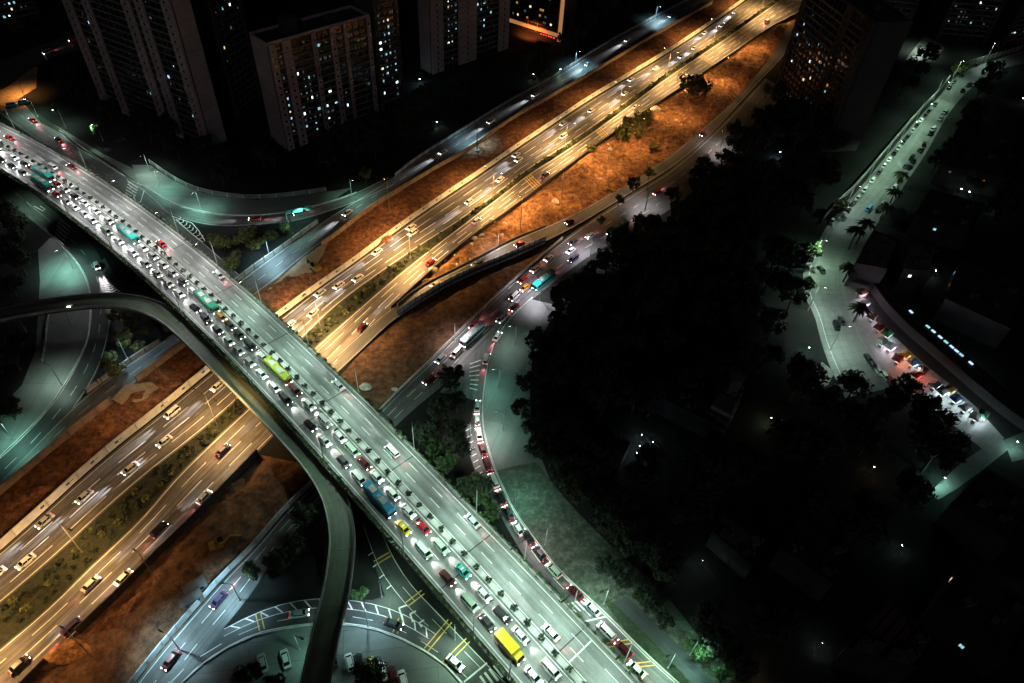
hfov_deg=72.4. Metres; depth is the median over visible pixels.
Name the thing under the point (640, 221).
dark tree
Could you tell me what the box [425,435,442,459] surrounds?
leafy tree
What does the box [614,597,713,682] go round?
service lane
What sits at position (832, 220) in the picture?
sedan car
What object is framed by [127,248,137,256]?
sedan car
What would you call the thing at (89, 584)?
sedan car
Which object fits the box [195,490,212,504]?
sedan car
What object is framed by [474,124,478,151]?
pole mast
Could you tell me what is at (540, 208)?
bare earth
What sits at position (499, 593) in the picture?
shrub
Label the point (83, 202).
sedan car
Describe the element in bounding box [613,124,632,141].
bush
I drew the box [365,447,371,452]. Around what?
shrub
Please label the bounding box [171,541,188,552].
earth heap
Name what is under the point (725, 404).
banded house
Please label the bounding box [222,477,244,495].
earth heap
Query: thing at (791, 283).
dark tree
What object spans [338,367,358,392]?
street lamp
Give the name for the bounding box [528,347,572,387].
dark tree
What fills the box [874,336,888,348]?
market stall
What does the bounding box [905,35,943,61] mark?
pavement
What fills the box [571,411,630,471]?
shed
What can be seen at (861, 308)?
palm tree
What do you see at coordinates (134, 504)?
hedge
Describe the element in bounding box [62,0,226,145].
apartment tower
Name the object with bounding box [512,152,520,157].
sedan car
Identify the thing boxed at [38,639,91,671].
earth heap
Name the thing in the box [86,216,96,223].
sedan car
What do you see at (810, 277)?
leafy tree
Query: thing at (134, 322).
bush
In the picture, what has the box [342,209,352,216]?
sedan car
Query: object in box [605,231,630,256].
dark tree
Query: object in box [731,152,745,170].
dark tree
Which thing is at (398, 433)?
parapet
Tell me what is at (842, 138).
dark tree
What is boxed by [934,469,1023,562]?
building
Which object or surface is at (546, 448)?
dark tree
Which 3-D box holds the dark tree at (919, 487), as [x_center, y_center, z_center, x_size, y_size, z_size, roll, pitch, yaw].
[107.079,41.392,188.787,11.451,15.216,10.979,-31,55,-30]
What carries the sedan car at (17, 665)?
on the expressway at (204, 468)
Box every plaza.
[0,238,89,454]
[132,165,350,214]
[184,626,459,682]
[483,299,555,477]
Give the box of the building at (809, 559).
[769,519,850,601]
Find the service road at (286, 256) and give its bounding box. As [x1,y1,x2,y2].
[0,0,713,484]
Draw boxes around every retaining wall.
[397,225,545,305]
[397,235,545,317]
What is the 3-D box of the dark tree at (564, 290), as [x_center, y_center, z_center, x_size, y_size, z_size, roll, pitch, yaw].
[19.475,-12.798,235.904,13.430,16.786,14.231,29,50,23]
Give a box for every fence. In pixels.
[41,314,49,361]
[148,159,325,198]
[822,75,950,221]
[953,45,1022,75]
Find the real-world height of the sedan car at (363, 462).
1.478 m
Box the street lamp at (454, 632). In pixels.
[454,624,462,640]
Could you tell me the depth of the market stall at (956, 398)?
221.58 m
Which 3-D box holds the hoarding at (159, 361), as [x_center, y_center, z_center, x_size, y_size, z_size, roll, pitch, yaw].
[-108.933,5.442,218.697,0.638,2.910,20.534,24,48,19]
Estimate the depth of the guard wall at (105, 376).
218.09 m
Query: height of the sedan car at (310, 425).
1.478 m
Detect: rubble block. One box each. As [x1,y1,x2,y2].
[359,383,371,390]
[428,266,437,272]
[650,105,660,111]
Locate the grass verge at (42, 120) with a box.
[24,104,133,180]
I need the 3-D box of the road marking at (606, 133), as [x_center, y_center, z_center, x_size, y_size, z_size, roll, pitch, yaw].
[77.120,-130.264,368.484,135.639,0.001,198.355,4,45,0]
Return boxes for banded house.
[709,372,744,435]
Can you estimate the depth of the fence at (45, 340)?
223.38 m
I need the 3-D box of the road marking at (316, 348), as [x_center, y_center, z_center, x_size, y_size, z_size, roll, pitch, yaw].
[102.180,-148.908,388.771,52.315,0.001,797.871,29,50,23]
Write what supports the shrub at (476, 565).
on the flyover bridge at (582, 649)
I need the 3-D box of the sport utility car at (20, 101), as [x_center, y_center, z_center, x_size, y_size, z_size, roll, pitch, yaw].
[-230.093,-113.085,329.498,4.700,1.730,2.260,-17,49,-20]
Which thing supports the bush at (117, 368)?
on the ground at (918, 566)
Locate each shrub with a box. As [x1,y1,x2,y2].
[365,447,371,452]
[374,457,381,463]
[405,490,411,495]
[438,525,444,531]
[449,537,455,544]
[461,550,467,556]
[473,563,479,569]
[485,576,492,582]
[497,590,503,596]
[510,604,517,611]
[523,618,530,626]
[537,633,545,640]
[551,648,558,657]
[565,665,573,673]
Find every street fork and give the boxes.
[349,559,429,628]
[440,326,502,399]
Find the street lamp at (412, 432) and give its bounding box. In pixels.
[395,423,414,448]
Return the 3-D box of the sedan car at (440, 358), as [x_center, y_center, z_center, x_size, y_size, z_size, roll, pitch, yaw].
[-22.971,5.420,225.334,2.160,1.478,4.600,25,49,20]
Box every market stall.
[856,288,868,298]
[858,299,870,307]
[866,311,878,322]
[872,322,885,333]
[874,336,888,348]
[879,328,893,338]
[883,341,897,353]
[890,353,903,365]
[898,349,912,360]
[905,357,920,368]
[910,369,924,379]
[918,365,928,377]
[926,378,941,391]
[934,386,948,397]
[945,384,957,395]
[947,393,963,404]
[958,401,972,415]
[968,410,980,424]
[978,408,989,422]
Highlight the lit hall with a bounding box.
[509,0,576,40]
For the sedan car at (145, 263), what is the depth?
235.35 m
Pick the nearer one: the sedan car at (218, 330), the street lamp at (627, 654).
the street lamp at (627, 654)
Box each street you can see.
[0,35,80,87]
[0,89,256,294]
[0,172,110,480]
[137,78,775,682]
[189,598,482,682]
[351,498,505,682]
[471,324,675,682]
[803,50,1023,397]
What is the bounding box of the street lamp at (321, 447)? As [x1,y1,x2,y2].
[319,428,337,465]
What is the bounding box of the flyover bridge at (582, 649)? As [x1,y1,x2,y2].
[0,123,643,682]
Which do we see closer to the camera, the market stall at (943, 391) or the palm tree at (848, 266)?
the market stall at (943, 391)
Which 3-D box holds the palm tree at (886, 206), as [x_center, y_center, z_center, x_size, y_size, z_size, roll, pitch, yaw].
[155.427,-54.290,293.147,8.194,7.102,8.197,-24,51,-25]
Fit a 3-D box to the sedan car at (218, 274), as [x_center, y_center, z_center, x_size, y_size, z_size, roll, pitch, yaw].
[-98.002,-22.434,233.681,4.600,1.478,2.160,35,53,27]
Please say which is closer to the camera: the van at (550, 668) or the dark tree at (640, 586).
the van at (550, 668)
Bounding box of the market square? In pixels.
[852,253,1003,455]
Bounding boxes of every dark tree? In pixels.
[0,200,18,226]
[0,201,8,234]
[0,228,25,257]
[0,245,34,274]
[0,272,24,296]
[0,395,22,420]
[1,212,29,236]
[229,661,262,682]
[260,547,294,572]
[261,673,286,682]
[281,532,308,556]
[285,501,319,528]
[350,656,389,682]
[411,420,441,447]
[417,80,436,97]
[426,395,452,425]
[436,363,464,391]
[442,417,466,450]
[443,389,466,412]
[448,436,473,459]
[456,474,494,498]
[510,398,532,418]
[515,371,535,391]
[521,415,542,435]
[523,326,546,349]
[523,435,542,457]
[528,347,553,376]
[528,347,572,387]
[533,331,565,353]
[537,435,564,466]
[546,436,575,468]
[547,308,565,328]
[548,279,592,324]
[549,468,569,487]
[553,311,591,350]
[555,280,574,303]
[557,32,574,54]
[558,470,591,500]
[568,483,588,505]
[571,268,598,285]
[581,259,598,273]
[587,478,633,522]
[590,509,612,534]
[594,550,620,576]
[595,253,617,276]
[596,248,613,255]
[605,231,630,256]
[607,528,644,557]
[609,564,632,590]
[615,193,624,204]
[624,442,668,493]
[627,176,640,194]
[631,580,649,601]
[632,212,661,236]
[639,540,657,565]
[639,591,661,613]
[650,532,683,583]
[650,551,675,575]
[655,611,675,630]
[664,185,682,201]
[688,176,704,197]
[689,164,707,178]
[690,598,735,643]
[695,154,716,173]
[707,632,758,682]
[712,162,730,180]
[715,148,732,163]
[724,134,745,151]
[726,118,745,137]
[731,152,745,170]
[732,141,748,153]
[750,341,785,370]
[751,108,765,125]
[751,259,792,294]
[759,308,788,340]
[763,104,780,120]
[763,230,799,268]
[776,274,814,310]
[785,350,830,402]
[788,181,815,217]
[805,154,841,193]
[807,384,852,424]
[820,125,853,156]
[836,369,874,399]
[884,381,911,410]
[891,71,920,96]
[891,372,924,395]
[893,464,937,513]
[903,54,932,74]
[908,400,942,424]
[909,415,968,471]
[912,389,942,413]
[916,42,941,60]
[921,406,960,432]
[926,149,950,174]
[944,434,972,453]
[946,134,965,143]
[955,118,986,132]
[960,105,986,122]
[965,176,986,192]
[973,77,995,99]
[981,60,1008,84]
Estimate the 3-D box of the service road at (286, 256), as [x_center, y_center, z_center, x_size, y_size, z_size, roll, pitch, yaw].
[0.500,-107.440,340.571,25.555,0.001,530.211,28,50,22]
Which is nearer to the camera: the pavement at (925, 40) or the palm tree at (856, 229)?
the palm tree at (856, 229)
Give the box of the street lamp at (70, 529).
[45,514,82,552]
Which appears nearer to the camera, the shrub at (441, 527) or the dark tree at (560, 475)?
the shrub at (441, 527)
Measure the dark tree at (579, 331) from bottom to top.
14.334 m
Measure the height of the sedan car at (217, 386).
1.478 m
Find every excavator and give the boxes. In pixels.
[208,534,242,551]
[306,255,321,272]
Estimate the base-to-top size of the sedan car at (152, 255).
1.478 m
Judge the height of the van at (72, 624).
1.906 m
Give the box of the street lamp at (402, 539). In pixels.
[401,518,419,556]
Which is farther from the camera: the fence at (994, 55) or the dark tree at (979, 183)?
the fence at (994, 55)
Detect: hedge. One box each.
[0,0,777,622]
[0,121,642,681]
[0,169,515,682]
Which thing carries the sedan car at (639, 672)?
on the curved street at (655, 674)
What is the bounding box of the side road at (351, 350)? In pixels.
[336,19,795,371]
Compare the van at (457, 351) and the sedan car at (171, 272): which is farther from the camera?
the sedan car at (171, 272)
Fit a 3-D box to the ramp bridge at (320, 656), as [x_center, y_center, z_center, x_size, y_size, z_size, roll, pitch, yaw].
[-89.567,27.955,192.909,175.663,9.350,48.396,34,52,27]
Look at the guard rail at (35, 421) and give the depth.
213.72 m
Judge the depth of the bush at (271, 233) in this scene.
263.56 m
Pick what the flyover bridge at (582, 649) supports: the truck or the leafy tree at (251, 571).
the truck
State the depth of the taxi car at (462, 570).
163.09 m
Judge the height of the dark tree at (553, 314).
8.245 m
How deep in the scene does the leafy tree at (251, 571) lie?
167.79 m
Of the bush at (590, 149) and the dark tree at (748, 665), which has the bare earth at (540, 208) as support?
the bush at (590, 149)
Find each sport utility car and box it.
[5,102,16,106]
[17,99,28,103]
[149,521,168,538]
[199,312,211,323]
[243,338,256,350]
[278,392,292,405]
[288,383,301,396]
[407,228,417,236]
[432,538,449,555]
[471,259,482,266]
[493,604,511,625]
[545,562,561,579]
[832,320,840,330]
[861,186,868,192]
[869,176,875,183]
[891,149,897,155]
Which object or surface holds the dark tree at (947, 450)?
on the ground at (918, 566)
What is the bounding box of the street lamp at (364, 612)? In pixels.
[363,598,368,626]
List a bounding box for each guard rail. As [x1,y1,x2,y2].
[0,237,90,456]
[59,130,140,185]
[138,183,356,215]
[181,624,461,682]
[482,297,678,682]
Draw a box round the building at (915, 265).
[892,240,938,293]
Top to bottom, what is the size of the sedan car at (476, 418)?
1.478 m
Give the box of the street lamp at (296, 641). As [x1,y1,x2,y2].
[293,634,303,650]
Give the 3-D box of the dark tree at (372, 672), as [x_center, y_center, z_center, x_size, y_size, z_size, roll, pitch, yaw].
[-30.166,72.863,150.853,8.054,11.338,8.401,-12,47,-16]
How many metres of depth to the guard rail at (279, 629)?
161.25 m
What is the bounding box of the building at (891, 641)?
[829,599,939,682]
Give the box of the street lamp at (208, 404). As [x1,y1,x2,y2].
[192,388,217,426]
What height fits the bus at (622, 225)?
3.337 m
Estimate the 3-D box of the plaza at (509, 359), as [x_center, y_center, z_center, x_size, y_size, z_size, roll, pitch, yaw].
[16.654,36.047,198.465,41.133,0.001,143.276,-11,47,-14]
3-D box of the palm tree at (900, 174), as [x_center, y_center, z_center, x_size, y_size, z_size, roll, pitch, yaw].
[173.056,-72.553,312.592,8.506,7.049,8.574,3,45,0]
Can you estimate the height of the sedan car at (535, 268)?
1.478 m
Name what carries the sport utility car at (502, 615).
on the flyover bridge at (582, 649)
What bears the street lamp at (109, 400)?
on the ground at (918, 566)
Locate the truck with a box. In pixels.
[494,627,524,665]
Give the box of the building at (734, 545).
[705,513,764,579]
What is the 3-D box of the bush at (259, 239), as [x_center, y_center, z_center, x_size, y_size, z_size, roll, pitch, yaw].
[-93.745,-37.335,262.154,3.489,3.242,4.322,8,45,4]
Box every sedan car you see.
[0,565,6,575]
[4,134,13,139]
[6,162,16,168]
[6,654,30,675]
[8,154,18,160]
[15,552,36,570]
[17,169,27,175]
[19,160,28,166]
[28,117,36,122]
[35,512,54,529]
[51,191,61,197]
[55,136,62,141]
[59,186,69,192]
[61,198,71,204]
[66,163,76,169]
[69,192,79,199]
[69,203,79,210]
[75,488,93,504]
[78,210,88,217]
[79,199,89,206]
[80,575,100,593]
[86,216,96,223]
[90,207,100,214]
[93,261,100,269]
[103,217,113,223]
[113,237,123,244]
[113,569,132,586]
[121,461,138,475]
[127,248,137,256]
[137,243,148,251]
[140,259,150,267]
[147,252,158,259]
[151,269,162,277]
[155,240,166,247]
[156,434,172,447]
[157,260,168,268]
[161,649,180,670]
[166,268,177,276]
[173,288,184,297]
[177,277,187,285]
[187,286,195,295]
[189,303,200,312]
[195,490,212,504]
[209,590,227,609]
[210,380,223,391]
[211,325,223,334]
[213,270,223,278]
[215,443,230,457]
[222,335,234,345]
[224,320,235,330]
[232,345,244,355]
[233,329,245,339]
[243,356,255,367]
[248,216,260,220]
[255,368,267,379]
[256,352,267,362]
[256,652,268,673]
[279,648,291,669]
[287,320,295,326]
[289,609,308,618]
[293,211,304,216]
[302,398,315,410]
[303,419,316,431]
[307,308,318,317]
[314,288,325,297]
[317,434,331,447]
[332,281,344,289]
[332,379,344,390]
[332,430,346,443]
[334,656,338,667]
[336,454,350,468]
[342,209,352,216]
[352,273,363,281]
[354,652,363,663]
[356,322,367,332]
[357,456,371,470]
[369,469,383,483]
[372,247,382,255]
[378,660,387,680]
[383,617,403,630]
[387,664,398,682]
[397,669,407,682]
[400,503,416,518]
[406,223,416,230]
[415,519,430,535]
[422,374,435,384]
[425,258,435,266]
[430,280,440,286]
[435,353,446,363]
[438,149,446,154]
[438,568,455,586]
[445,653,464,671]
[464,198,473,204]
[464,513,480,529]
[468,320,477,328]
[471,217,480,224]
[473,414,480,426]
[474,400,480,412]
[474,584,491,603]
[475,428,482,440]
[478,442,486,455]
[478,613,495,632]
[492,332,501,341]
[495,489,506,504]
[496,176,503,182]
[502,505,514,520]
[509,303,519,311]
[511,521,523,537]
[511,625,528,645]
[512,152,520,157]
[514,156,522,162]
[514,241,525,247]
[517,275,527,283]
[519,283,529,291]
[522,529,534,544]
[523,664,542,682]
[530,265,540,272]
[532,545,547,561]
[541,172,549,177]
[541,623,560,642]
[543,254,553,261]
[564,218,573,224]
[566,247,575,254]
[567,585,584,601]
[568,238,577,245]
[583,600,601,617]
[585,232,594,238]
[614,639,632,658]
[626,660,646,678]
[653,189,661,195]
[817,266,825,273]
[829,217,835,224]
[837,316,845,325]
[854,195,861,200]
[863,353,872,363]
[869,360,876,369]
[875,365,882,376]
[881,370,888,381]
[887,374,893,384]
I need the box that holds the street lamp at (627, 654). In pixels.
[615,642,632,664]
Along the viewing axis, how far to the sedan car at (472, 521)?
172.36 m
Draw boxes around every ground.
[0,0,1023,682]
[497,462,737,682]
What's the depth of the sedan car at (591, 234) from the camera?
275.46 m
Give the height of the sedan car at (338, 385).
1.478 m
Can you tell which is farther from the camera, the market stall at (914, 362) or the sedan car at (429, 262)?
the sedan car at (429, 262)
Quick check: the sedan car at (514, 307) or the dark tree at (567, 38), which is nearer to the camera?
the sedan car at (514, 307)
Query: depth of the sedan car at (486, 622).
154.75 m
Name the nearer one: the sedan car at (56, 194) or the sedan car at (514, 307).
the sedan car at (514, 307)
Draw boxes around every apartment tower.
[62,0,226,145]
[190,0,262,117]
[249,5,378,150]
[354,0,403,110]
[418,0,509,74]
[770,0,913,151]
[883,0,919,19]
[924,0,1007,42]
[987,0,1023,46]
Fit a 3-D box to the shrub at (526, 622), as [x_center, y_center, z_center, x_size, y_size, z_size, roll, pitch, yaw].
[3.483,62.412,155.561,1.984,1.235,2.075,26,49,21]
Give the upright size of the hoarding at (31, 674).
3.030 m
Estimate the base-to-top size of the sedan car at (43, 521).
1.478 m
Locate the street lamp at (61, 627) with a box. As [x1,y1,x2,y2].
[59,625,94,659]
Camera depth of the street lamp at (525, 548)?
160.03 m
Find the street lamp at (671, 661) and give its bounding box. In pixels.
[665,653,675,668]
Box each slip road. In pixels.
[98,258,171,306]
[140,177,389,225]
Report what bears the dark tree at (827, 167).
on the ground at (918, 566)
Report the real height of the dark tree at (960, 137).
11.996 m
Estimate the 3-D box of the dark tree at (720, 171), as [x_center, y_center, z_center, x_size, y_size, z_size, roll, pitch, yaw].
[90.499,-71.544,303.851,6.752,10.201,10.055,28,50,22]
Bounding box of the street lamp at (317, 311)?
[303,293,325,330]
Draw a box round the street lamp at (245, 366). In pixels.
[242,348,259,385]
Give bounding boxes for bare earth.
[0,346,205,538]
[30,455,312,682]
[256,0,738,312]
[341,221,586,411]
[356,16,796,337]
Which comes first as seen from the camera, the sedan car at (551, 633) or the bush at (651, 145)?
the sedan car at (551, 633)
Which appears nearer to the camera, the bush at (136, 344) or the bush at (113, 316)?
the bush at (136, 344)
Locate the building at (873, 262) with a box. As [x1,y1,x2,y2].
[844,231,900,290]
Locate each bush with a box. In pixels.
[99,350,117,361]
[104,359,126,377]
[105,309,127,321]
[115,329,132,347]
[122,313,141,330]
[130,340,145,350]
[206,234,220,246]
[212,236,231,249]
[221,252,240,270]
[231,235,245,244]
[232,249,240,258]
[238,225,257,240]
[245,238,261,250]
[257,237,266,244]
[262,229,278,240]
[279,222,289,232]
[585,142,596,152]
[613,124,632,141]
[622,115,642,127]
[628,124,646,138]
[632,109,652,126]
[649,141,658,149]
[678,71,705,94]
[688,77,712,96]
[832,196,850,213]
[950,62,969,73]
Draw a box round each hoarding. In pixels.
[0,366,209,549]
[0,397,112,494]
[18,658,47,682]
[73,449,258,634]
[127,480,312,682]
[134,341,185,381]
[275,0,743,316]
[320,0,712,244]
[391,12,797,308]
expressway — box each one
[0,0,771,603]
[0,0,801,682]
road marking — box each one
[0,0,797,663]
[2,0,1017,682]
[255,552,656,666]
[341,54,783,367]
[524,29,753,189]
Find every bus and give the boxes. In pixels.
[29,173,53,191]
[31,164,54,181]
[115,223,139,244]
[193,289,219,314]
[263,356,292,385]
[362,479,396,518]
[459,321,484,347]
[532,269,555,290]
[606,219,629,235]
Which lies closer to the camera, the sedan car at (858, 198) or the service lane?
the service lane
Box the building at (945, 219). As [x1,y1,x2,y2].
[905,189,985,249]
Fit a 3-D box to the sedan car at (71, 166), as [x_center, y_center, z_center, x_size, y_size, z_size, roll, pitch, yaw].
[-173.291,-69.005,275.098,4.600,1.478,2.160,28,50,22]
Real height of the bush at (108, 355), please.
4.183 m
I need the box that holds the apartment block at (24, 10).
[0,0,42,26]
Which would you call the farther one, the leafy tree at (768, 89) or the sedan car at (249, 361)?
the leafy tree at (768, 89)
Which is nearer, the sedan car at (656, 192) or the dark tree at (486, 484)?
the dark tree at (486, 484)
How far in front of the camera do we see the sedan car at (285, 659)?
156.93 m
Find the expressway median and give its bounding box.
[0,0,778,647]
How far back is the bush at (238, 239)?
260.18 m
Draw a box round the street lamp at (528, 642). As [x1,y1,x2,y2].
[508,640,530,679]
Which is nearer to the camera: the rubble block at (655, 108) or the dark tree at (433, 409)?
the dark tree at (433, 409)
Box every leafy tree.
[47,102,56,115]
[87,120,100,140]
[241,560,260,580]
[349,588,357,599]
[354,586,369,601]
[358,165,371,183]
[416,427,436,445]
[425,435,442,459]
[434,448,458,474]
[456,470,481,495]
[471,480,491,505]
[483,500,500,521]
[528,74,536,80]
[596,215,605,224]
[644,166,656,178]
[684,637,699,653]
[693,644,714,661]
[713,665,731,682]
[763,83,772,97]
[799,275,817,291]
[805,240,822,261]
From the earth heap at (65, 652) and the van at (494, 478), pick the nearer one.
the earth heap at (65, 652)
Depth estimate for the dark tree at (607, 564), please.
171.99 m
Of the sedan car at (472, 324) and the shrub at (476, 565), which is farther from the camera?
the sedan car at (472, 324)
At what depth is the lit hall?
409.44 m
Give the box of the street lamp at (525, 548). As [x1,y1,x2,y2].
[510,536,527,558]
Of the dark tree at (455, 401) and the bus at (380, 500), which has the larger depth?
the dark tree at (455, 401)
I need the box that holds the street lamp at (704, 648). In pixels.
[689,640,705,655]
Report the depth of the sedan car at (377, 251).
261.97 m
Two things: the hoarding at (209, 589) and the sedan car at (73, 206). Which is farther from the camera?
the sedan car at (73, 206)
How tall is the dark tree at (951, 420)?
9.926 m
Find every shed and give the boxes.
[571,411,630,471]
[612,361,716,437]
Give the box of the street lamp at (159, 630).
[158,629,180,650]
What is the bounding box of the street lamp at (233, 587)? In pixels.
[219,582,240,600]
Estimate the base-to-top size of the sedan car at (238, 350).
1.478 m
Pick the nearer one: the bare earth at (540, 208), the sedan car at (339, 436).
the sedan car at (339, 436)
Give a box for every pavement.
[0,66,37,111]
[55,125,137,182]
[466,424,499,513]
[805,362,834,387]
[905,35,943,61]
[933,440,1006,499]
[1004,432,1023,461]
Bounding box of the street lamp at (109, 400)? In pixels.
[95,380,119,419]
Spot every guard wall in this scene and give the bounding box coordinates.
[84,338,160,393]
[235,219,318,280]
[379,236,562,411]
[394,0,687,175]
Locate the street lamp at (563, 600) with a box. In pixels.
[561,589,577,610]
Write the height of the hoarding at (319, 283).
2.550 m
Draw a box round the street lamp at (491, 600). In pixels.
[473,598,493,638]
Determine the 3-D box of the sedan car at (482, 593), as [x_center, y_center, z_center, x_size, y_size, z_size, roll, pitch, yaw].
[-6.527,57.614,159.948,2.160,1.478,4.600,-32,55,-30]
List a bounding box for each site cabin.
[177,587,204,610]
[181,574,207,594]
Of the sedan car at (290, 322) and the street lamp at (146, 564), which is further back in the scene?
the sedan car at (290, 322)
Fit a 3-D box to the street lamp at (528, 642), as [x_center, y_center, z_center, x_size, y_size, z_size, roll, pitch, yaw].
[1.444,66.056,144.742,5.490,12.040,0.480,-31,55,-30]
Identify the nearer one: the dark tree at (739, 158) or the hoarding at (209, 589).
the hoarding at (209, 589)
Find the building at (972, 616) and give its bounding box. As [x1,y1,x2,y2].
[918,559,1023,678]
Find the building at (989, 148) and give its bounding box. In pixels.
[930,119,1020,196]
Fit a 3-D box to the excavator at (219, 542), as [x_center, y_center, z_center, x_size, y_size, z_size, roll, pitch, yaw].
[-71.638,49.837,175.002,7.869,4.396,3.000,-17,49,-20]
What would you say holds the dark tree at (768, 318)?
on the ground at (918, 566)
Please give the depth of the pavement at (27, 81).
340.01 m
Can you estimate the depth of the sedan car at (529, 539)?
181.18 m
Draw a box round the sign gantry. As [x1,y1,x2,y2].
[285,205,314,223]
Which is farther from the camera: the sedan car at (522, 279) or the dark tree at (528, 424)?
the sedan car at (522, 279)
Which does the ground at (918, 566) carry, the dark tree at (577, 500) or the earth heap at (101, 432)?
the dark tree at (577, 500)
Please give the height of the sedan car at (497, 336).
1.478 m
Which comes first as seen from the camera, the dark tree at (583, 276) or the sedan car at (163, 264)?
the sedan car at (163, 264)
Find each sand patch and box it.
[112,382,158,404]
[269,241,328,288]
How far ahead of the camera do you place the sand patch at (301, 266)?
255.45 m
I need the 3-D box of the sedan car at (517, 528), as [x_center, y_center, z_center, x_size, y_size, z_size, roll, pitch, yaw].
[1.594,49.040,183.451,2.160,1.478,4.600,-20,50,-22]
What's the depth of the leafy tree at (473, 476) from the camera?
186.11 m
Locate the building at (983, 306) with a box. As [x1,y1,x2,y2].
[933,261,1023,348]
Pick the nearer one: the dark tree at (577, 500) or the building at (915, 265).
the dark tree at (577, 500)
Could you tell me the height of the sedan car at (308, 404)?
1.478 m
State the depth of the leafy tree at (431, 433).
196.82 m
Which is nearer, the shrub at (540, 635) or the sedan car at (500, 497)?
the shrub at (540, 635)
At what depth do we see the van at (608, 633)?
164.69 m
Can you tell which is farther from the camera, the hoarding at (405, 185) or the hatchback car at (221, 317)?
the hoarding at (405, 185)
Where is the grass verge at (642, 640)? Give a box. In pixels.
[606,602,689,682]
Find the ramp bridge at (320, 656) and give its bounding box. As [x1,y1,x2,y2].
[0,293,355,682]
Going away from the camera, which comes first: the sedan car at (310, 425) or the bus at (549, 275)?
the sedan car at (310, 425)
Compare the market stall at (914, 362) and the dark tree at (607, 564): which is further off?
the market stall at (914, 362)
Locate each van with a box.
[42,48,51,54]
[47,162,57,169]
[59,616,82,638]
[100,225,112,235]
[161,276,173,287]
[163,404,180,419]
[317,413,332,428]
[344,441,359,457]
[351,469,365,486]
[384,444,399,458]
[415,540,431,559]
[450,345,462,358]
[460,591,478,612]
[482,353,490,364]
[482,457,492,471]
[486,117,494,123]
[488,473,499,488]
[496,312,507,323]
[509,290,519,301]
[540,657,560,680]
[559,132,567,138]
[568,253,578,262]
[596,621,615,640]
[864,204,872,211]
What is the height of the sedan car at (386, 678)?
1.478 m
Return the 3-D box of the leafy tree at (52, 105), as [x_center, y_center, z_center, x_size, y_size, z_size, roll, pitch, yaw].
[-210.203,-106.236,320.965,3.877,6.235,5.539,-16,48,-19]
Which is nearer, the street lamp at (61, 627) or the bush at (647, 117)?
the street lamp at (61, 627)
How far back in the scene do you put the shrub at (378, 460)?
183.72 m
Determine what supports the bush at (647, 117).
on the bare earth at (540, 208)
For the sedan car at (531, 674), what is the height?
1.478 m
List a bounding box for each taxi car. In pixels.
[395,519,411,536]
[454,562,470,579]
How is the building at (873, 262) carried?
on the ground at (918, 566)
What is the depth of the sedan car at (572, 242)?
272.03 m
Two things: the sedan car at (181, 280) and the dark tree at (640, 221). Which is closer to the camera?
the sedan car at (181, 280)
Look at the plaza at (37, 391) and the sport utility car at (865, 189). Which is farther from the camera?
the sport utility car at (865, 189)
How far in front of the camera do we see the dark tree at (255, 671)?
150.48 m
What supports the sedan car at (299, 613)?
on the street at (442, 649)
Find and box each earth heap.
[20,483,54,496]
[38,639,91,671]
[87,606,123,636]
[89,428,106,437]
[122,588,151,612]
[141,576,154,586]
[160,379,183,388]
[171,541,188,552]
[213,493,233,503]
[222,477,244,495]
[293,291,308,297]
[378,235,393,244]
[411,201,426,206]
[418,277,432,285]
[447,257,460,264]
[495,227,508,233]
[565,180,581,188]
[600,188,615,193]
[615,153,628,160]
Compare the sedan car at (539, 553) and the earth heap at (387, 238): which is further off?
the earth heap at (387, 238)
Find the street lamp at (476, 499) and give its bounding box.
[460,487,476,511]
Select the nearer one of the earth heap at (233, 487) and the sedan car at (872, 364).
the earth heap at (233, 487)
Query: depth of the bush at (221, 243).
257.03 m
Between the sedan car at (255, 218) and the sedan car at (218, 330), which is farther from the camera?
the sedan car at (255, 218)
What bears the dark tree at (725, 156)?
on the ground at (918, 566)
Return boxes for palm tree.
[838,261,857,281]
[845,225,865,249]
[848,301,871,322]
[855,218,876,243]
[876,201,894,218]
[884,187,902,202]
[893,171,909,183]
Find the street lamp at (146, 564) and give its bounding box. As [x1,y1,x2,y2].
[132,548,158,582]
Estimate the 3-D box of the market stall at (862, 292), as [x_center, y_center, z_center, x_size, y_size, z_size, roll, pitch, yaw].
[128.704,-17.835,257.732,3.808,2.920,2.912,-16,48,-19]
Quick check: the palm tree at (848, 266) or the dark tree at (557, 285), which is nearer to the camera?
the dark tree at (557, 285)
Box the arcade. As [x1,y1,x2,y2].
[870,276,1023,430]
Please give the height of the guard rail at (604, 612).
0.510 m
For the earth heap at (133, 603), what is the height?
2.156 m
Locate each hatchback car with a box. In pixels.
[52,180,61,187]
[216,312,226,321]
[268,381,280,392]
[344,652,354,671]
[385,487,399,500]
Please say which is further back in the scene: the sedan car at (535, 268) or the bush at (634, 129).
the bush at (634, 129)
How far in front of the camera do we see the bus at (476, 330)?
231.19 m

